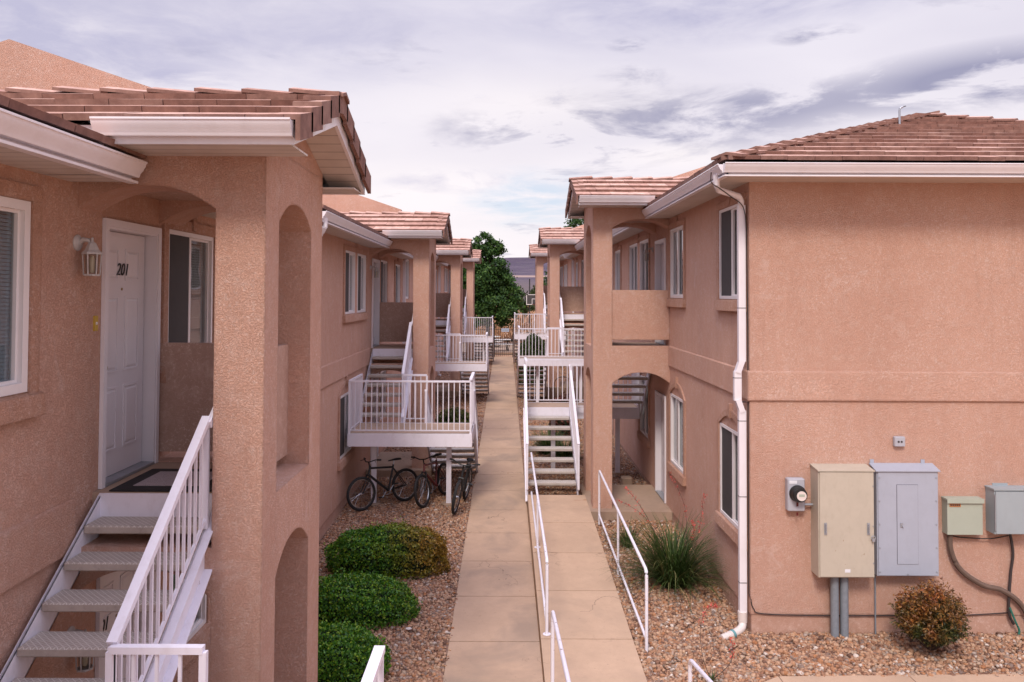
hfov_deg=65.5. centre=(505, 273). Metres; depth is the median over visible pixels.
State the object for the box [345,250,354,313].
window
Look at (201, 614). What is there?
window
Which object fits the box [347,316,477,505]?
staircase
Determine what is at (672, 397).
window
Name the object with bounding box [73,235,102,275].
wall lantern
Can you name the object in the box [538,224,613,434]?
apartment building
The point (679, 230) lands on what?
window
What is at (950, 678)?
pavement
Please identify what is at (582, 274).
window
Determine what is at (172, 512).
staircase
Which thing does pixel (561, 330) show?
staircase
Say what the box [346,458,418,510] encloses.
bicycle
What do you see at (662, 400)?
door
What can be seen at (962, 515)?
utility box
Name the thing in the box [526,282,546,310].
leafy tree
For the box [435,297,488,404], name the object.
staircase
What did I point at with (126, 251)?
door
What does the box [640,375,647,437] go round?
window
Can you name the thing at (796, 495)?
electric meter
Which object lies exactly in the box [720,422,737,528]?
window
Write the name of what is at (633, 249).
window
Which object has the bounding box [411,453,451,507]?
bicycle
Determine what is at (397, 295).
window
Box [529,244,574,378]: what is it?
apartment building
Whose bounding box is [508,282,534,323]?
leafy tree
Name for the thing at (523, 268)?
house
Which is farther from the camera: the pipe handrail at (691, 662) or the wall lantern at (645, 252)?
the wall lantern at (645, 252)
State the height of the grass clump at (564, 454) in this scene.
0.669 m
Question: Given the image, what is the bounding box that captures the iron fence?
[462,327,492,356]
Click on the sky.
(482, 113)
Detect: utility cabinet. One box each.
[810,463,875,637]
[869,459,940,633]
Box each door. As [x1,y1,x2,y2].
[102,571,135,677]
[106,231,144,476]
[372,378,373,421]
[373,263,374,344]
[661,244,663,341]
[661,398,663,492]
[995,491,1023,533]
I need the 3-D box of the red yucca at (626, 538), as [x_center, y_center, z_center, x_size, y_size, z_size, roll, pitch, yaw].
[2.133,4.246,13.752,1.087,0.974,1.188,0,-2,0]
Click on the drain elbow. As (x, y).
(740, 628)
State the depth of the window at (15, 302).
5.34 m
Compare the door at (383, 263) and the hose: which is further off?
the door at (383, 263)
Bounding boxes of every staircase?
[0,408,384,681]
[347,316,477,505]
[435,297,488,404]
[446,290,493,360]
[513,286,565,361]
[517,298,583,401]
[523,357,650,500]
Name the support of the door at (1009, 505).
in the utility box at (1004, 502)
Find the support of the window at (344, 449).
in the apartment building at (364, 312)
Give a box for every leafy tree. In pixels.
[462,231,527,344]
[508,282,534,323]
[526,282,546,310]
[543,218,583,285]
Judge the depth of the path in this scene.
12.67 m
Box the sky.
[0,0,1023,257]
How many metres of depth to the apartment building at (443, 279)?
44.94 m
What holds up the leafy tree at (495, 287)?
on the ground at (526, 501)
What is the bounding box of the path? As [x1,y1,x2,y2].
[443,357,542,681]
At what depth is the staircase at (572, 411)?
18.31 m
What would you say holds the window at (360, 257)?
in the apartment building at (364, 312)
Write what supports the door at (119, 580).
in the apartment building at (196, 214)
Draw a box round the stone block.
[621,475,632,484]
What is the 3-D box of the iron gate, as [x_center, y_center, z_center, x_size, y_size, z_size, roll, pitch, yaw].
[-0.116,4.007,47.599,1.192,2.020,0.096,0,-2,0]
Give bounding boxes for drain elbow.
[719,610,746,639]
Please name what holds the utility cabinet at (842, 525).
attached to the apartment building at (885, 262)
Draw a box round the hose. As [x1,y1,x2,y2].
[947,535,1023,613]
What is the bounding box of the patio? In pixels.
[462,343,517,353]
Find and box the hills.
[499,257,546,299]
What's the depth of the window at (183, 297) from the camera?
8.20 m
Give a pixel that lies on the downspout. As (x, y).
(747, 369)
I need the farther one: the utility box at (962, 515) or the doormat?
the utility box at (962, 515)
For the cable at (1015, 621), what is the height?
0.404 m
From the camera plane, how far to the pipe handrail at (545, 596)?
11.72 m
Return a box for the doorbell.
[93,316,97,330]
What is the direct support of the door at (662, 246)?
in the apartment building at (885, 262)
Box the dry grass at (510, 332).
[462,306,546,344]
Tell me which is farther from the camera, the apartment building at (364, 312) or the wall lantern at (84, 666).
the apartment building at (364, 312)
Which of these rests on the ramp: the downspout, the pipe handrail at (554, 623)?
the pipe handrail at (554, 623)
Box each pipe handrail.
[530,452,550,635]
[551,610,570,681]
[598,470,647,651]
[688,659,712,681]
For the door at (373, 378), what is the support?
in the apartment building at (364, 312)
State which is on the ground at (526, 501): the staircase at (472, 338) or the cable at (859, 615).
the staircase at (472, 338)
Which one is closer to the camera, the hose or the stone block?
the hose
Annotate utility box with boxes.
[941,496,983,534]
[984,483,1023,533]
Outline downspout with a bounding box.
[710,172,751,600]
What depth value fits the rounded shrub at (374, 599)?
10.60 m
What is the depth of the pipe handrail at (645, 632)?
11.56 m
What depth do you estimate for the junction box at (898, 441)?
10.45 m
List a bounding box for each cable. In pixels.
[751,601,1007,615]
[953,535,1008,538]
[1007,534,1014,624]
[1009,607,1020,634]
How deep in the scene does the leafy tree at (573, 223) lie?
65.93 m
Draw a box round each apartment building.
[0,39,370,681]
[319,195,452,540]
[401,238,472,417]
[436,249,481,376]
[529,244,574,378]
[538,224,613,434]
[565,110,1023,633]
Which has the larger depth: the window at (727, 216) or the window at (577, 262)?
the window at (577, 262)
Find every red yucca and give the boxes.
[600,473,731,615]
[604,500,649,551]
[698,602,735,681]
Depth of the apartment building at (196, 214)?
6.06 m
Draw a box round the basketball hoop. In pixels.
[526,279,534,326]
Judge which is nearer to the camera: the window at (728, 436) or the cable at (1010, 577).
the cable at (1010, 577)
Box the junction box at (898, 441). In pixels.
[893,436,904,446]
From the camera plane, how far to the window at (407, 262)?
26.55 m
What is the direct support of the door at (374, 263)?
in the apartment building at (364, 312)
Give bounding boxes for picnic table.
[490,339,512,350]
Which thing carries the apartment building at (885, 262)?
on the ground at (526, 501)
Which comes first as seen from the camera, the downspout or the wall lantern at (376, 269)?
the downspout
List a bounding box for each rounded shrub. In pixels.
[318,570,426,630]
[318,617,391,681]
[322,516,457,579]
[435,405,478,423]
[548,388,578,435]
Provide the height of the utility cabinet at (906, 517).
2.300 m
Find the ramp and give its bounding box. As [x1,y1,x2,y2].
[528,495,646,681]
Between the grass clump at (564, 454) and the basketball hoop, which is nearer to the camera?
the grass clump at (564, 454)
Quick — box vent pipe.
[898,106,905,123]
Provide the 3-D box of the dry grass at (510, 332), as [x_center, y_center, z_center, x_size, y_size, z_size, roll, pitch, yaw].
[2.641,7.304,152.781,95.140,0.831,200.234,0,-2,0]
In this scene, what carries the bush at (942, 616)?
on the gravel
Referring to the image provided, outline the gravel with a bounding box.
[319,358,1023,681]
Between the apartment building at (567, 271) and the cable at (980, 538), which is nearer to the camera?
the cable at (980, 538)
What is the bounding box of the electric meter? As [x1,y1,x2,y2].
[785,477,812,515]
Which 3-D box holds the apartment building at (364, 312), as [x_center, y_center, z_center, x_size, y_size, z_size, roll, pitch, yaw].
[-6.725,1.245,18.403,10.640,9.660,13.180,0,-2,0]
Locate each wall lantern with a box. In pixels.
[67,626,94,671]
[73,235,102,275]
[370,265,378,277]
[643,247,653,260]
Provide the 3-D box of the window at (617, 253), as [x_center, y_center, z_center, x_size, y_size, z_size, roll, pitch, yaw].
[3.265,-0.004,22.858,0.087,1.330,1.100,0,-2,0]
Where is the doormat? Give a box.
[109,469,211,491]
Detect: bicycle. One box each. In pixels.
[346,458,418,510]
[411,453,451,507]
[450,458,479,514]
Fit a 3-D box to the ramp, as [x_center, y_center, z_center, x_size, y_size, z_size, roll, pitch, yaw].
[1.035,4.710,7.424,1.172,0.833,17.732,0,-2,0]
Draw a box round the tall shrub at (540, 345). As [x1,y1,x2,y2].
[516,332,544,382]
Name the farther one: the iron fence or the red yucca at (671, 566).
the iron fence
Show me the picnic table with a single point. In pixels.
(507, 344)
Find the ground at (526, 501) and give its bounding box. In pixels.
[446,310,546,681]
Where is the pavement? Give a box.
[765,674,1023,681]
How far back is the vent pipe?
13.53 m
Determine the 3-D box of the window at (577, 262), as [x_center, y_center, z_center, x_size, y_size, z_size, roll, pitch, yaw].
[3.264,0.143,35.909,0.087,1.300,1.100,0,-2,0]
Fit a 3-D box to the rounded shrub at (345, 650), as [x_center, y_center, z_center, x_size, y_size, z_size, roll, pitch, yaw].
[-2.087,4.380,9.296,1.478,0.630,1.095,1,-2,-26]
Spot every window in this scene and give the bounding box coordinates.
[0,196,30,396]
[163,574,206,643]
[168,229,213,342]
[340,392,351,458]
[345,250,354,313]
[357,253,365,312]
[380,371,385,419]
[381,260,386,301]
[395,264,399,301]
[406,259,408,298]
[446,268,447,291]
[564,265,565,285]
[576,262,577,286]
[581,260,583,286]
[615,250,619,289]
[629,243,637,289]
[640,239,647,289]
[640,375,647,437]
[670,225,682,297]
[670,393,682,473]
[719,203,737,298]
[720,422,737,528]
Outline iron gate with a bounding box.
[494,324,513,356]
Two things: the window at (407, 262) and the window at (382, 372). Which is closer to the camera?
the window at (382, 372)
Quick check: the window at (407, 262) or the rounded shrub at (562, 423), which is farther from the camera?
the window at (407, 262)
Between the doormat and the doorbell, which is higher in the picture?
the doorbell
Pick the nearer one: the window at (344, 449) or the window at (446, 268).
the window at (344, 449)
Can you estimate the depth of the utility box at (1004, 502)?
10.28 m
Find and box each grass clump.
[521,423,566,454]
[546,435,583,456]
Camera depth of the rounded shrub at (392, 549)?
12.35 m
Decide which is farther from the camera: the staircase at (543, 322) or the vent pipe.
the staircase at (543, 322)
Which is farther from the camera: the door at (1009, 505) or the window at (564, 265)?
the window at (564, 265)
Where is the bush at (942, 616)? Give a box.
[888,576,974,649]
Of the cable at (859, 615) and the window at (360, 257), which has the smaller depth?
the cable at (859, 615)
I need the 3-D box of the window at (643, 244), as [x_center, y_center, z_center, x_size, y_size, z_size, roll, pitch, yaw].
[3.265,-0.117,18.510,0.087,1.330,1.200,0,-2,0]

